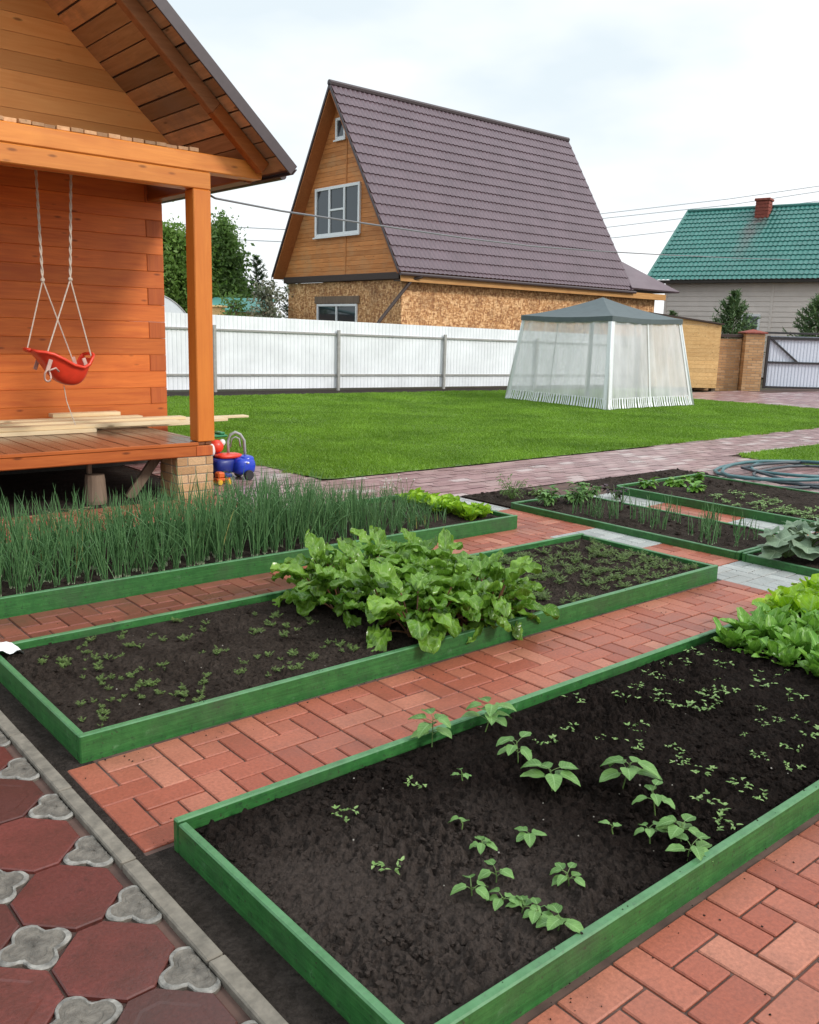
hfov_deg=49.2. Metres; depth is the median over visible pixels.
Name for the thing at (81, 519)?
onion plant
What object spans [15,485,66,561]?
onion plant
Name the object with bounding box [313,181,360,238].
window
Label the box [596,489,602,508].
onion shoot
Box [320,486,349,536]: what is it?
onion plant
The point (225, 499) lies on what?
onion plant
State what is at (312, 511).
onion plant
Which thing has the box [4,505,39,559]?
onion plant
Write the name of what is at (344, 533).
onion plant
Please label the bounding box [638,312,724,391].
wooden shed
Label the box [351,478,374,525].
onion plant
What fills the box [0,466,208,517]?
porch ground
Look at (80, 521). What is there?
onion plant
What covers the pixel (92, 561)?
onion plant
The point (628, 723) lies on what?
weed seedling
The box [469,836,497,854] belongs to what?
bean plant
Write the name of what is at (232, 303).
green bush
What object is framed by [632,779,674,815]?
bean plant
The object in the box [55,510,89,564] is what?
onion plant
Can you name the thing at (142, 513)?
onion plant
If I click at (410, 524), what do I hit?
onion plant
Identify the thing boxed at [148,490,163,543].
onion plant
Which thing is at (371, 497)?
onion plant
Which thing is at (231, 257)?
leafy tree
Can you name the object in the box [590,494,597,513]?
onion shoot
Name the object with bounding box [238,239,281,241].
overhead cable
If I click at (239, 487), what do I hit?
onion plant
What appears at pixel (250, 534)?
onion plant
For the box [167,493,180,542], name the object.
onion plant
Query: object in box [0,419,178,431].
board
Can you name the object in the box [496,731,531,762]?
bean plant
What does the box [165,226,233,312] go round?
leafy tree
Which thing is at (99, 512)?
porch path
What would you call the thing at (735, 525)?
onion shoot
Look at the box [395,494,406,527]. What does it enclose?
onion plant
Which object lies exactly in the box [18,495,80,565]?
onion plant
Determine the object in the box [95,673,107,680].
carrot seedling
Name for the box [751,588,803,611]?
lettuce
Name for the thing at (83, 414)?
board
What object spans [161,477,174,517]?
onion plant
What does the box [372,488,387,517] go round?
onion plant
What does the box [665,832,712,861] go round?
bean plant
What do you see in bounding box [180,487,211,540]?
onion plant
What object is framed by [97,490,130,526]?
onion plant
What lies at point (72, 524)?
onion plant
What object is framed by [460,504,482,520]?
lettuce
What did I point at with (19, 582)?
onion plant
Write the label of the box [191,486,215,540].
onion plant
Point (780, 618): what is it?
spinach
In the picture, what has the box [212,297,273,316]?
teal roof shed
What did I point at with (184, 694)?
carrot seedling
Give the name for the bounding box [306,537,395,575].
beet plant
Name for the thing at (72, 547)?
onion plant
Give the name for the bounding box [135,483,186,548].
onion plant
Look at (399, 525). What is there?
onion plant
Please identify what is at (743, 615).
spinach
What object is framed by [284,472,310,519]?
onion plant
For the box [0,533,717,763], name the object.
raised bed
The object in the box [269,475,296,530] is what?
onion plant
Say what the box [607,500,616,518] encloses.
onion shoot
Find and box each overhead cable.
[166,223,284,229]
[211,195,789,259]
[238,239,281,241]
[600,186,818,213]
[603,191,818,218]
[607,201,817,227]
[611,230,674,237]
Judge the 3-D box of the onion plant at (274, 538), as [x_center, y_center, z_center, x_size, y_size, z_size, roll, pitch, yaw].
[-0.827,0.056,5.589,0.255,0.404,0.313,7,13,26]
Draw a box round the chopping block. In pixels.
[84,464,106,504]
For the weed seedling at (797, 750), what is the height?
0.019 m
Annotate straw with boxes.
[2,497,210,535]
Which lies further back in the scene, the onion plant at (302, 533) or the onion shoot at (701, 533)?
the onion shoot at (701, 533)
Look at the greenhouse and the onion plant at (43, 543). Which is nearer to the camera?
the onion plant at (43, 543)
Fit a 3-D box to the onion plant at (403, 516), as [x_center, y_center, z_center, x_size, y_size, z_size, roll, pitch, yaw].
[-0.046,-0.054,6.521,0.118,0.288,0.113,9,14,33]
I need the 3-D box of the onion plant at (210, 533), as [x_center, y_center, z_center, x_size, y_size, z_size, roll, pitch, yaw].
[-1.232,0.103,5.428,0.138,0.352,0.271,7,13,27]
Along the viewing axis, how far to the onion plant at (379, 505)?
6.55 m
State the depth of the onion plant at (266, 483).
6.30 m
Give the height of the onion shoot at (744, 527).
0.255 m
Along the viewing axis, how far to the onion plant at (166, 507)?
5.74 m
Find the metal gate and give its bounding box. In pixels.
[762,332,818,388]
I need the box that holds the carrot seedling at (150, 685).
[145,680,156,686]
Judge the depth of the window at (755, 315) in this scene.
36.12 m
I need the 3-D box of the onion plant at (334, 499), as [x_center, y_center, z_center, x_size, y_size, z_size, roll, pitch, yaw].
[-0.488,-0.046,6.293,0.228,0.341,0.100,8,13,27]
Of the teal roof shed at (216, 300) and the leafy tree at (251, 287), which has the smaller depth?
the teal roof shed at (216, 300)
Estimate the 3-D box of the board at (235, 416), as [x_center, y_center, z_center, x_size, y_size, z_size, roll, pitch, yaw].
[-4.001,-0.754,8.070,5.750,0.022,0.120,-8,15,-40]
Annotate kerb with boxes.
[0,710,287,1023]
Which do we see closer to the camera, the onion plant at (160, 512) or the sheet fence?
the onion plant at (160, 512)
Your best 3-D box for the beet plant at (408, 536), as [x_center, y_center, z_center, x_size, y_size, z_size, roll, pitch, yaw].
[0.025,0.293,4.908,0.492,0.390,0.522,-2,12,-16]
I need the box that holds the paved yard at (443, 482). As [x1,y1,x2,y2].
[125,391,818,504]
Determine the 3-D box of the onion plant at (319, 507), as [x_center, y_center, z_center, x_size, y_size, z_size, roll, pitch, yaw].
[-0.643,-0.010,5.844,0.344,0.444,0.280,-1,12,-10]
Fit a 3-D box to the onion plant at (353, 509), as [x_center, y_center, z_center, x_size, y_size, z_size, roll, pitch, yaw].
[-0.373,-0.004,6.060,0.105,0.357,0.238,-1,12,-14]
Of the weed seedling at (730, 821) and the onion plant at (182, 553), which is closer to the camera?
the weed seedling at (730, 821)
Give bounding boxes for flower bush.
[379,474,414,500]
[494,473,526,498]
[528,485,543,495]
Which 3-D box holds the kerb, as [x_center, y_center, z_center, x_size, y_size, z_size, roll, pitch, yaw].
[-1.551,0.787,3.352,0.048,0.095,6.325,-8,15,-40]
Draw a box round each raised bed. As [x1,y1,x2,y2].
[0,495,517,618]
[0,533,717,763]
[174,620,818,1023]
[511,495,777,560]
[615,473,818,531]
[742,538,818,576]
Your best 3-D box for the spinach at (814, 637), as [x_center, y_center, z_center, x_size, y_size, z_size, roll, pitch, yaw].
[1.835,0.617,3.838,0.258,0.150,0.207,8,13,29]
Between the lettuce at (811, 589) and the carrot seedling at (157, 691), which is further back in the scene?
the lettuce at (811, 589)
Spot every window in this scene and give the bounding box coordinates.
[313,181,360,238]
[316,304,357,321]
[333,117,345,141]
[740,314,760,330]
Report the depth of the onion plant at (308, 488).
6.27 m
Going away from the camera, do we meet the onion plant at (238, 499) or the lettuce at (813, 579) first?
the lettuce at (813, 579)
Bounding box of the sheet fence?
[138,312,639,391]
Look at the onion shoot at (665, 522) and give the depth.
6.66 m
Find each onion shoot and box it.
[572,490,580,513]
[578,494,583,512]
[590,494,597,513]
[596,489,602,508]
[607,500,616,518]
[610,497,613,515]
[614,496,618,518]
[619,483,627,509]
[628,487,636,518]
[639,502,647,523]
[648,499,656,526]
[650,507,658,528]
[658,504,669,529]
[663,509,668,529]
[664,494,673,513]
[671,503,680,523]
[688,511,694,535]
[698,515,706,541]
[699,513,711,538]
[700,505,714,534]
[706,513,716,544]
[710,499,717,524]
[713,504,722,531]
[713,521,719,542]
[716,516,720,537]
[732,511,743,535]
[734,525,742,545]
[735,514,748,542]
[741,507,753,539]
[750,517,758,539]
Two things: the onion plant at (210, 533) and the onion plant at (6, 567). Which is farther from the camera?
the onion plant at (210, 533)
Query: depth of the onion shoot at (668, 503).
7.24 m
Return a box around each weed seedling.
[332,804,358,821]
[371,856,404,874]
[405,775,426,788]
[532,734,556,743]
[560,722,578,730]
[625,720,648,730]
[625,739,644,749]
[666,742,684,753]
[667,700,694,707]
[670,755,690,764]
[690,765,716,775]
[690,789,730,812]
[692,703,715,710]
[696,689,719,700]
[713,812,743,829]
[727,777,752,791]
[749,787,767,800]
[750,678,777,686]
[780,743,802,751]
[784,761,805,770]
[786,688,808,700]
[800,724,818,738]
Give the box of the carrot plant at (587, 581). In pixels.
[577,578,596,585]
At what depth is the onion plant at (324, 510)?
6.07 m
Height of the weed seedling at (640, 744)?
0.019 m
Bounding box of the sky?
[162,0,818,317]
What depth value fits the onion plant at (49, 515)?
5.50 m
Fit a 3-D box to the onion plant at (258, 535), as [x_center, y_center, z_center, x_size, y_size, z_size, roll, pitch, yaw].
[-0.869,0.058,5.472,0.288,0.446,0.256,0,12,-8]
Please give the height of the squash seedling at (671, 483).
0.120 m
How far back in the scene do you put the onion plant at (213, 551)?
5.42 m
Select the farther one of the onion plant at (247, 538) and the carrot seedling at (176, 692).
the onion plant at (247, 538)
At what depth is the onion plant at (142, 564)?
4.99 m
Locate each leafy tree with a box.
[162,201,224,311]
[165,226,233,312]
[211,207,258,297]
[240,271,257,297]
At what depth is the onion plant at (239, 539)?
5.54 m
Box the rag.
[0,641,23,653]
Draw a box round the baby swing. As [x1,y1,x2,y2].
[23,170,94,424]
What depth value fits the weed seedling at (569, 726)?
3.20 m
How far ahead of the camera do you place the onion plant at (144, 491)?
5.90 m
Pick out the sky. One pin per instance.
(658, 103)
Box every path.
[0,496,236,542]
[0,573,295,641]
[460,493,814,591]
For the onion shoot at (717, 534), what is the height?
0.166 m
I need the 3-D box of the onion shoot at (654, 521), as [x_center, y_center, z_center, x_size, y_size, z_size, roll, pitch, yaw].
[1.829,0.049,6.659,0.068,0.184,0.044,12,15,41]
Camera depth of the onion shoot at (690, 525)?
6.51 m
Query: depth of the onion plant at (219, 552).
5.26 m
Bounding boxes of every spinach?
[711,617,758,647]
[719,607,773,636]
[726,617,775,640]
[732,634,768,653]
[738,620,771,639]
[748,615,791,640]
[749,601,790,618]
[750,606,765,626]
[752,638,792,658]
[761,628,809,657]
[767,612,791,626]
[771,642,804,666]
[772,624,810,641]
[778,607,802,616]
[782,628,812,659]
[788,609,818,631]
[790,621,818,632]
[796,617,818,634]
[797,642,818,677]
[800,607,815,618]
[808,630,818,654]
[809,646,818,669]
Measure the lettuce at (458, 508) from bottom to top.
0.140 m
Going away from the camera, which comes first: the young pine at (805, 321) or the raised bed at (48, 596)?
the raised bed at (48, 596)
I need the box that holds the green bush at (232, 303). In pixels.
[215,287,250,316]
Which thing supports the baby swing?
hanging from the log house at (131, 117)
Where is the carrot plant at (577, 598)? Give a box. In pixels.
[565,591,581,601]
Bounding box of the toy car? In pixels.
[213,431,254,479]
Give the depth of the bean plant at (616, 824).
2.55 m
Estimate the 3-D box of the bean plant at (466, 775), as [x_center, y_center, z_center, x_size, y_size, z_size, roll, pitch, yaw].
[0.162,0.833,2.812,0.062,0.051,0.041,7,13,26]
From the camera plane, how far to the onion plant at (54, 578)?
4.68 m
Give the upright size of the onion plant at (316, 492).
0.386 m
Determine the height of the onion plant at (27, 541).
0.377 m
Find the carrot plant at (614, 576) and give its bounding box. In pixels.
[611,572,625,579]
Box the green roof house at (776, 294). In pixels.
[647,197,818,376]
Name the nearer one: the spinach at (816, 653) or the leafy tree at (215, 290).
the spinach at (816, 653)
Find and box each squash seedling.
[637,477,660,488]
[663,477,686,486]
[677,472,705,482]
[684,480,706,492]
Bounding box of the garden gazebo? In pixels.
[505,297,693,409]
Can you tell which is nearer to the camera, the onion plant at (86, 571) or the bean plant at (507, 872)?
the bean plant at (507, 872)
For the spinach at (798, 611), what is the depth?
4.36 m
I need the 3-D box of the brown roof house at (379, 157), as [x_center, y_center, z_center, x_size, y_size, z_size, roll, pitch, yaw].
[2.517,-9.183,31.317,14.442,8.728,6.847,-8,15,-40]
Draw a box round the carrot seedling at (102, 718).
[98,713,108,720]
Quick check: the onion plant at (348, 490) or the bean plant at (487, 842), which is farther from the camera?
the onion plant at (348, 490)
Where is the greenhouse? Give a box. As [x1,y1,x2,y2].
[164,295,185,312]
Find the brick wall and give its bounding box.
[692,334,742,390]
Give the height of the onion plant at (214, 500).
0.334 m
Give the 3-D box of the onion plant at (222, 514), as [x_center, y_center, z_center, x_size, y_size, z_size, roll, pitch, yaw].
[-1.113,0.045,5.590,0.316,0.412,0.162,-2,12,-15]
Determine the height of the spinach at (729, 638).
0.130 m
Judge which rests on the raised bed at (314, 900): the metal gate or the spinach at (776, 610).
the spinach at (776, 610)
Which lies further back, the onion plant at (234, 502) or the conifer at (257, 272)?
the conifer at (257, 272)
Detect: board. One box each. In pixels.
[0,415,142,422]
[0,415,185,426]
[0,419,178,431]
[0,428,96,436]
[48,411,120,417]
[96,419,189,428]
[125,459,160,497]
[182,417,227,421]
[186,414,248,417]
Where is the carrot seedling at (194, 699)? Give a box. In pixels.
[192,694,204,701]
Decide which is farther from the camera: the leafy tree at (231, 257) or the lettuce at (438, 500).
the leafy tree at (231, 257)
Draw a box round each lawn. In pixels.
[167,390,818,478]
[740,444,816,464]
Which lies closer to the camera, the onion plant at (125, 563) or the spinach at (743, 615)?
the spinach at (743, 615)
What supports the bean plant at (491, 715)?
on the raised bed at (314, 900)
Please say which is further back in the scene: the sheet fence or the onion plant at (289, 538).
the sheet fence
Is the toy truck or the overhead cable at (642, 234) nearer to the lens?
the toy truck
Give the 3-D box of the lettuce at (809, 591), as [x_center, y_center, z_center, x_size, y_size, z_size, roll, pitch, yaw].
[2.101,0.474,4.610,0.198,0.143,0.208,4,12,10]
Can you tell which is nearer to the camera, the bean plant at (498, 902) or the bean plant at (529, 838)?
the bean plant at (498, 902)
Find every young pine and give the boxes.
[669,310,678,315]
[710,288,765,352]
[782,293,818,336]
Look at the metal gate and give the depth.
26.65 m
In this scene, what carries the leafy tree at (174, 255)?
on the ground at (291, 389)
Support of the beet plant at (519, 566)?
on the raised bed at (49, 694)
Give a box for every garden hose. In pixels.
[713,460,818,481]
[727,461,818,489]
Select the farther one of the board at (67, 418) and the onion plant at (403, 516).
the board at (67, 418)
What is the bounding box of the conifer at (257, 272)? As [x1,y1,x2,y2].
[248,254,275,317]
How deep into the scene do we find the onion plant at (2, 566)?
4.51 m
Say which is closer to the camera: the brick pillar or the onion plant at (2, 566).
the onion plant at (2, 566)
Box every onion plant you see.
[0,487,26,563]
[0,495,36,564]
[0,503,27,553]
[0,522,8,556]
[0,525,12,596]
[0,525,50,593]
[0,533,19,581]
[0,537,37,588]
[1,497,29,575]
[1,518,55,577]
[1,524,40,587]
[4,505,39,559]
[5,496,50,542]
[11,508,43,569]
[13,543,58,590]
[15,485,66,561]
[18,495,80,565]
[22,517,67,575]
[24,501,64,548]
[27,509,55,570]
[29,524,93,578]
[30,537,82,586]
[32,516,65,582]
[37,499,76,572]
[39,494,91,556]
[40,498,65,530]
[43,485,95,555]
[54,521,95,584]
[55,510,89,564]
[62,501,132,569]
[63,521,91,577]
[65,509,89,546]
[66,506,99,572]
[67,486,94,542]
[67,504,115,559]
[68,500,115,560]
[70,538,96,582]
[73,519,117,580]
[80,499,121,561]
[82,518,120,572]
[84,499,106,541]
[85,519,110,575]
[88,515,132,578]
[90,494,128,546]
[90,519,124,566]
[92,505,109,548]
[96,495,140,565]
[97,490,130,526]
[99,490,160,557]
[99,498,127,554]
[103,486,154,549]
[106,492,162,563]
[108,518,158,571]
[109,497,145,542]
[112,518,153,576]
[116,494,193,565]
[116,502,134,531]
[121,500,170,551]
[122,494,154,549]
[123,522,163,573]
[124,492,141,522]
[124,496,174,562]
[125,476,158,527]
[133,488,155,517]
[133,493,192,551]
[133,523,190,571]
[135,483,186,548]
[137,516,157,569]
[139,482,176,525]
[139,487,183,559]
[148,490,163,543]
[153,491,178,528]
[154,493,211,566]
[154,496,187,562]
[155,490,221,560]
[155,502,194,555]
[156,496,202,540]
[157,526,189,568]
[159,495,204,560]
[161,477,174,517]
[165,487,203,555]
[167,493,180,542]
[170,466,212,527]
[174,478,243,557]
[177,483,218,535]
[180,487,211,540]
[186,484,219,543]
[187,505,225,552]
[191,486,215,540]
[192,468,222,504]
[192,492,213,564]
[196,489,233,562]
[199,483,245,529]
[201,478,244,511]
[205,491,247,549]
[207,463,254,503]
[208,482,226,527]
[211,493,258,554]
[211,511,240,560]
[213,479,271,547]
[216,487,252,552]
[222,475,258,506]
[222,479,258,520]
[222,505,256,558]
[223,479,294,549]
[225,478,263,538]
[229,483,291,549]
[229,503,247,539]
[232,481,276,543]
[236,478,289,533]
[237,477,278,533]
[238,490,258,540]
[243,491,288,556]
[245,473,292,506]
[251,470,286,500]
[254,460,288,501]
[254,503,282,554]
[257,481,284,546]
[257,493,297,552]
[260,479,273,502]
[268,484,279,541]
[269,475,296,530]
[270,471,301,521]
[270,478,323,550]
[271,486,302,539]
[273,476,325,538]
[281,498,308,544]
[282,467,302,518]
[284,468,322,503]
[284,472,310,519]
[284,483,311,533]
[285,484,336,536]
[286,478,328,548]
[287,478,314,543]
[287,482,309,525]
[293,478,321,532]
[294,480,359,537]
[298,479,327,524]
[301,472,346,500]
[306,495,357,542]
[310,493,332,533]
[313,482,345,538]
[317,484,342,533]
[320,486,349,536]
[322,483,340,527]
[323,491,348,540]
[327,482,353,531]
[328,484,350,513]
[330,473,372,517]
[333,484,352,529]
[335,486,364,539]
[336,482,359,499]
[345,489,362,534]
[349,488,369,527]
[349,499,381,529]
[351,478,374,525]
[356,488,390,534]
[363,490,387,526]
[364,482,383,518]
[370,502,398,529]
[372,484,395,509]
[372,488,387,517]
[374,489,387,520]
[379,495,399,530]
[380,482,397,517]
[384,502,401,534]
[386,499,418,532]
[388,493,401,523]
[393,486,409,522]
[395,491,427,530]
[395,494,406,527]
[406,501,434,528]
[415,494,435,526]
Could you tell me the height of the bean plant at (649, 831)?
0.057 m
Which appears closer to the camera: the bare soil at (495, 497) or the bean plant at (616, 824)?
the bean plant at (616, 824)
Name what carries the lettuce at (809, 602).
on the raised bed at (314, 900)
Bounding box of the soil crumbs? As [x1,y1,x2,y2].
[57,549,804,1019]
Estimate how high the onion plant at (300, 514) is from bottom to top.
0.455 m
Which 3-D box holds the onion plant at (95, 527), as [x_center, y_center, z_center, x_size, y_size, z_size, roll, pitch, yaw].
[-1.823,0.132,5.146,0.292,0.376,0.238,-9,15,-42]
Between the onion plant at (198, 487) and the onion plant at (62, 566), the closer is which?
the onion plant at (62, 566)
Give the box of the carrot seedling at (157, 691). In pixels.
[153,689,164,694]
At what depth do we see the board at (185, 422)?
8.73 m
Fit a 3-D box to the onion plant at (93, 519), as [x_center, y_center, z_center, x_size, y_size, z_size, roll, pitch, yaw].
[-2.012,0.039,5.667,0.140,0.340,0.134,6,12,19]
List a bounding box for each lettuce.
[405,487,424,492]
[406,490,424,503]
[413,491,429,506]
[424,494,443,511]
[440,498,456,513]
[442,493,455,499]
[442,501,457,514]
[448,495,464,502]
[449,502,465,517]
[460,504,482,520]
[474,502,492,517]
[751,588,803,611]
[765,584,805,601]
[787,592,818,617]
[791,573,818,586]
[799,578,818,589]
[804,587,818,593]
[806,589,818,596]
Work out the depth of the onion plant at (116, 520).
5.36 m
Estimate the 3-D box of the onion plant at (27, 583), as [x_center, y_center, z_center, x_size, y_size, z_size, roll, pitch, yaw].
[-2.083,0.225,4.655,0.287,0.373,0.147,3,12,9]
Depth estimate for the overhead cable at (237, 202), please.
11.74 m
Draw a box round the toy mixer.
[209,431,226,457]
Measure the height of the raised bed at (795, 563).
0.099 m
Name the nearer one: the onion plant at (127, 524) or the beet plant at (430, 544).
the beet plant at (430, 544)
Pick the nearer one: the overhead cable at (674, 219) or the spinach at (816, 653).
the spinach at (816, 653)
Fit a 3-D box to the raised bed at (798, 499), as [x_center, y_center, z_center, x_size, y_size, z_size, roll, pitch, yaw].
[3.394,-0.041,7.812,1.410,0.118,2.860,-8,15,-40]
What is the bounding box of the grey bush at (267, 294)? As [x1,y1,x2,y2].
[235,277,293,317]
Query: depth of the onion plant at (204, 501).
5.92 m
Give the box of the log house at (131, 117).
[0,0,296,498]
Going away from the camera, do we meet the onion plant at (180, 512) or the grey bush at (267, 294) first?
the onion plant at (180, 512)
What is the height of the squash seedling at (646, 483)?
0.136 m
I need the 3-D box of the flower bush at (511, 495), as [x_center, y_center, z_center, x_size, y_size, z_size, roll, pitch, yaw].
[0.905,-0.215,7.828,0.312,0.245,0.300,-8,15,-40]
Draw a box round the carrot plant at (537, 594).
[535,592,551,599]
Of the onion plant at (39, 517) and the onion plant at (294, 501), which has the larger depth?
the onion plant at (294, 501)
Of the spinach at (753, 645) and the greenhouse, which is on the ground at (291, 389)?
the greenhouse
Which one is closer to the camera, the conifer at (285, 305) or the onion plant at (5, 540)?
the onion plant at (5, 540)
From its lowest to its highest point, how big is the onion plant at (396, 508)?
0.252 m
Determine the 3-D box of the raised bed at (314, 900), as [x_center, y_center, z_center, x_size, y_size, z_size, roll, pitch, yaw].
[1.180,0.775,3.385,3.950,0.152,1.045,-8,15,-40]
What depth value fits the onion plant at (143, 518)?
5.32 m
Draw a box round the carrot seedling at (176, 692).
[168,690,179,696]
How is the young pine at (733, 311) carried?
on the ground at (291, 389)
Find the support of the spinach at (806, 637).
on the raised bed at (314, 900)
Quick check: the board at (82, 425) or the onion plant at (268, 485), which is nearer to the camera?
the onion plant at (268, 485)
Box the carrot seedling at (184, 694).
[180,690,187,696]
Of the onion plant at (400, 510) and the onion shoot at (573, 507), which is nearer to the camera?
the onion plant at (400, 510)
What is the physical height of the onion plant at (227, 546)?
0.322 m
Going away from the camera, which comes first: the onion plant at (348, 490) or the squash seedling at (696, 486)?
the onion plant at (348, 490)
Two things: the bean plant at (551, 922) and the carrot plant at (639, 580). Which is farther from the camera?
the carrot plant at (639, 580)
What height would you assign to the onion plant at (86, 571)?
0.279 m
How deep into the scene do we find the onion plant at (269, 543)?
5.55 m
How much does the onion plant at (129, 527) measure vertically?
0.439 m
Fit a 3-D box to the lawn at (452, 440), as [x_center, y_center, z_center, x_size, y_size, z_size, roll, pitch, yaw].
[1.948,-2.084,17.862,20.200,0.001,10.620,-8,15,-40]
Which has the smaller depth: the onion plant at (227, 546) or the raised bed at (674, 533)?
the onion plant at (227, 546)
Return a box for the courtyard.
[0,730,257,1023]
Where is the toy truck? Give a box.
[213,471,231,484]
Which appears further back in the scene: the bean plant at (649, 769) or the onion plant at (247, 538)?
the onion plant at (247, 538)
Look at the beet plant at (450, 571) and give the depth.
4.35 m
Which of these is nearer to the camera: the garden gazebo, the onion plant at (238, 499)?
the onion plant at (238, 499)
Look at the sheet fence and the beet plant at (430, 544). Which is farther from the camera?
the sheet fence
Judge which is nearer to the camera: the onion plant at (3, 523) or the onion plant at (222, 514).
the onion plant at (3, 523)
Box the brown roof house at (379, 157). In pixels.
[271,79,678,333]
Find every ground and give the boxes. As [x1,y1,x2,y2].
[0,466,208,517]
[167,377,818,476]
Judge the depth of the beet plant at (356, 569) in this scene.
4.16 m
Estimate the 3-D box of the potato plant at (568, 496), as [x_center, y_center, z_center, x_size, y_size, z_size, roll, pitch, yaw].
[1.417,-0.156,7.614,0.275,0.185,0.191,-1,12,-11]
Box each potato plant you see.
[535,485,561,505]
[562,482,591,503]
[575,482,601,498]
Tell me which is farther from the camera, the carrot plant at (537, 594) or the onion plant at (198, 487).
the onion plant at (198, 487)
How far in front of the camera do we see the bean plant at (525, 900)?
2.18 m
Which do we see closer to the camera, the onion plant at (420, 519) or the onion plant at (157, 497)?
the onion plant at (157, 497)
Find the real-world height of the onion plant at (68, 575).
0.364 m
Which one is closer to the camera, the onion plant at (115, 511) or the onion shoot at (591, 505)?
the onion plant at (115, 511)
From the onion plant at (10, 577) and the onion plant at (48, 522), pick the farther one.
the onion plant at (48, 522)
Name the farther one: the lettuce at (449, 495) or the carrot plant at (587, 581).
the lettuce at (449, 495)
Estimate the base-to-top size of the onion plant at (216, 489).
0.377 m
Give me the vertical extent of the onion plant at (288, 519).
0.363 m
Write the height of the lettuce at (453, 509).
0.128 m
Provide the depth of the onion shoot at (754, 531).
6.44 m
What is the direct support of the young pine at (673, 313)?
on the ground at (291, 389)
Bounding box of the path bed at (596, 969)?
[0,469,818,1023]
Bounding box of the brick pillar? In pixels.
[737,329,767,390]
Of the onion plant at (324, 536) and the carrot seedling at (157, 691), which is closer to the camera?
the carrot seedling at (157, 691)
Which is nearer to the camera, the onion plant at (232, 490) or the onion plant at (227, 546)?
the onion plant at (227, 546)
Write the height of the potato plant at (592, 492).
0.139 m
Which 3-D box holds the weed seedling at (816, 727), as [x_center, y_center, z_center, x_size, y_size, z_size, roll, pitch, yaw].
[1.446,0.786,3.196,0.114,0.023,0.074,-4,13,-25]
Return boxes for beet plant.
[270,529,370,616]
[280,544,385,605]
[285,561,379,627]
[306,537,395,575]
[312,543,408,616]
[324,558,436,642]
[332,525,421,563]
[345,544,426,602]
[359,555,470,653]
[366,535,463,578]
[368,551,483,603]
[372,528,458,556]
[372,565,458,619]
[377,565,497,640]
[395,527,475,579]
[424,555,521,618]
[426,552,559,643]
[428,578,511,631]
[436,549,523,603]
[471,564,545,639]
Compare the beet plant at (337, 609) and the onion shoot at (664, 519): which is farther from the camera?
the onion shoot at (664, 519)
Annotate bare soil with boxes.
[0,682,348,1023]
[463,468,716,506]
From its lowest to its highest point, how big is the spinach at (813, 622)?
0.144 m
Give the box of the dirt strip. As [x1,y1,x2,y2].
[167,386,655,396]
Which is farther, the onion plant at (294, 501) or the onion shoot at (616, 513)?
the onion shoot at (616, 513)
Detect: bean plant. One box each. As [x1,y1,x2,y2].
[408,708,451,746]
[448,815,466,828]
[450,768,471,780]
[450,874,488,900]
[462,696,515,731]
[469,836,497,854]
[478,859,513,882]
[486,887,521,910]
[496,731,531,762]
[505,895,541,913]
[514,826,546,846]
[520,759,580,791]
[522,897,553,923]
[536,903,583,932]
[549,862,584,886]
[598,820,621,834]
[599,755,662,787]
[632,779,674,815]
[633,821,667,843]
[655,813,701,841]
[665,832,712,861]
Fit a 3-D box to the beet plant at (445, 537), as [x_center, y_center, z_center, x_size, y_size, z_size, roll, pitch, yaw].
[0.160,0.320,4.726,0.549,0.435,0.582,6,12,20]
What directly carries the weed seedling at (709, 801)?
on the raised bed at (314, 900)
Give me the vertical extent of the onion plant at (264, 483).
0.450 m
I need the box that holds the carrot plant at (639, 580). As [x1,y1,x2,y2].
[633,576,649,583]
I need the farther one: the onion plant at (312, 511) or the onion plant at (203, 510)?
the onion plant at (312, 511)
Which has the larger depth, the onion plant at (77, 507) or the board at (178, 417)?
the board at (178, 417)
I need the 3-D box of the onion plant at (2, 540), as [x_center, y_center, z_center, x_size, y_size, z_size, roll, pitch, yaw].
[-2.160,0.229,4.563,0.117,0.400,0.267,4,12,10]
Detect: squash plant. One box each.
[757,526,818,559]
[778,517,818,547]
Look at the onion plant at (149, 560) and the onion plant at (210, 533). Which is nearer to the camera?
the onion plant at (149, 560)
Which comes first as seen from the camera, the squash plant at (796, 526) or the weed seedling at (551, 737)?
the weed seedling at (551, 737)
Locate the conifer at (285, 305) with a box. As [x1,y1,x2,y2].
[279,280,299,317]
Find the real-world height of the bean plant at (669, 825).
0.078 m
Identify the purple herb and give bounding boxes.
[601,484,628,498]
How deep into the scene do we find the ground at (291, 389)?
23.07 m
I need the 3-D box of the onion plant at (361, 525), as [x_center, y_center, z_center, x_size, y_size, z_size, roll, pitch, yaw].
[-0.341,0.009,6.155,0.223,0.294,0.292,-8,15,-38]
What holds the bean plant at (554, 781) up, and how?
on the raised bed at (314, 900)
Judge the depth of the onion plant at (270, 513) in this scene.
5.77 m
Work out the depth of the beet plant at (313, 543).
4.53 m
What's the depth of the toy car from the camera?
8.56 m
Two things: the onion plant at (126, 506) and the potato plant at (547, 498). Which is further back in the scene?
the potato plant at (547, 498)
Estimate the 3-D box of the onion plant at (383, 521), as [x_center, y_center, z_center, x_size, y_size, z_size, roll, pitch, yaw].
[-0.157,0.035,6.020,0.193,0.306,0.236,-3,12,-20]
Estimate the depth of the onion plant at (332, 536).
5.92 m
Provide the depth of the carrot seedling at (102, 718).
3.16 m
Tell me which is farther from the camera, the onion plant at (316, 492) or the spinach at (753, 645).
the onion plant at (316, 492)
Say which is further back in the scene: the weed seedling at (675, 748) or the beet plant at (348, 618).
the beet plant at (348, 618)

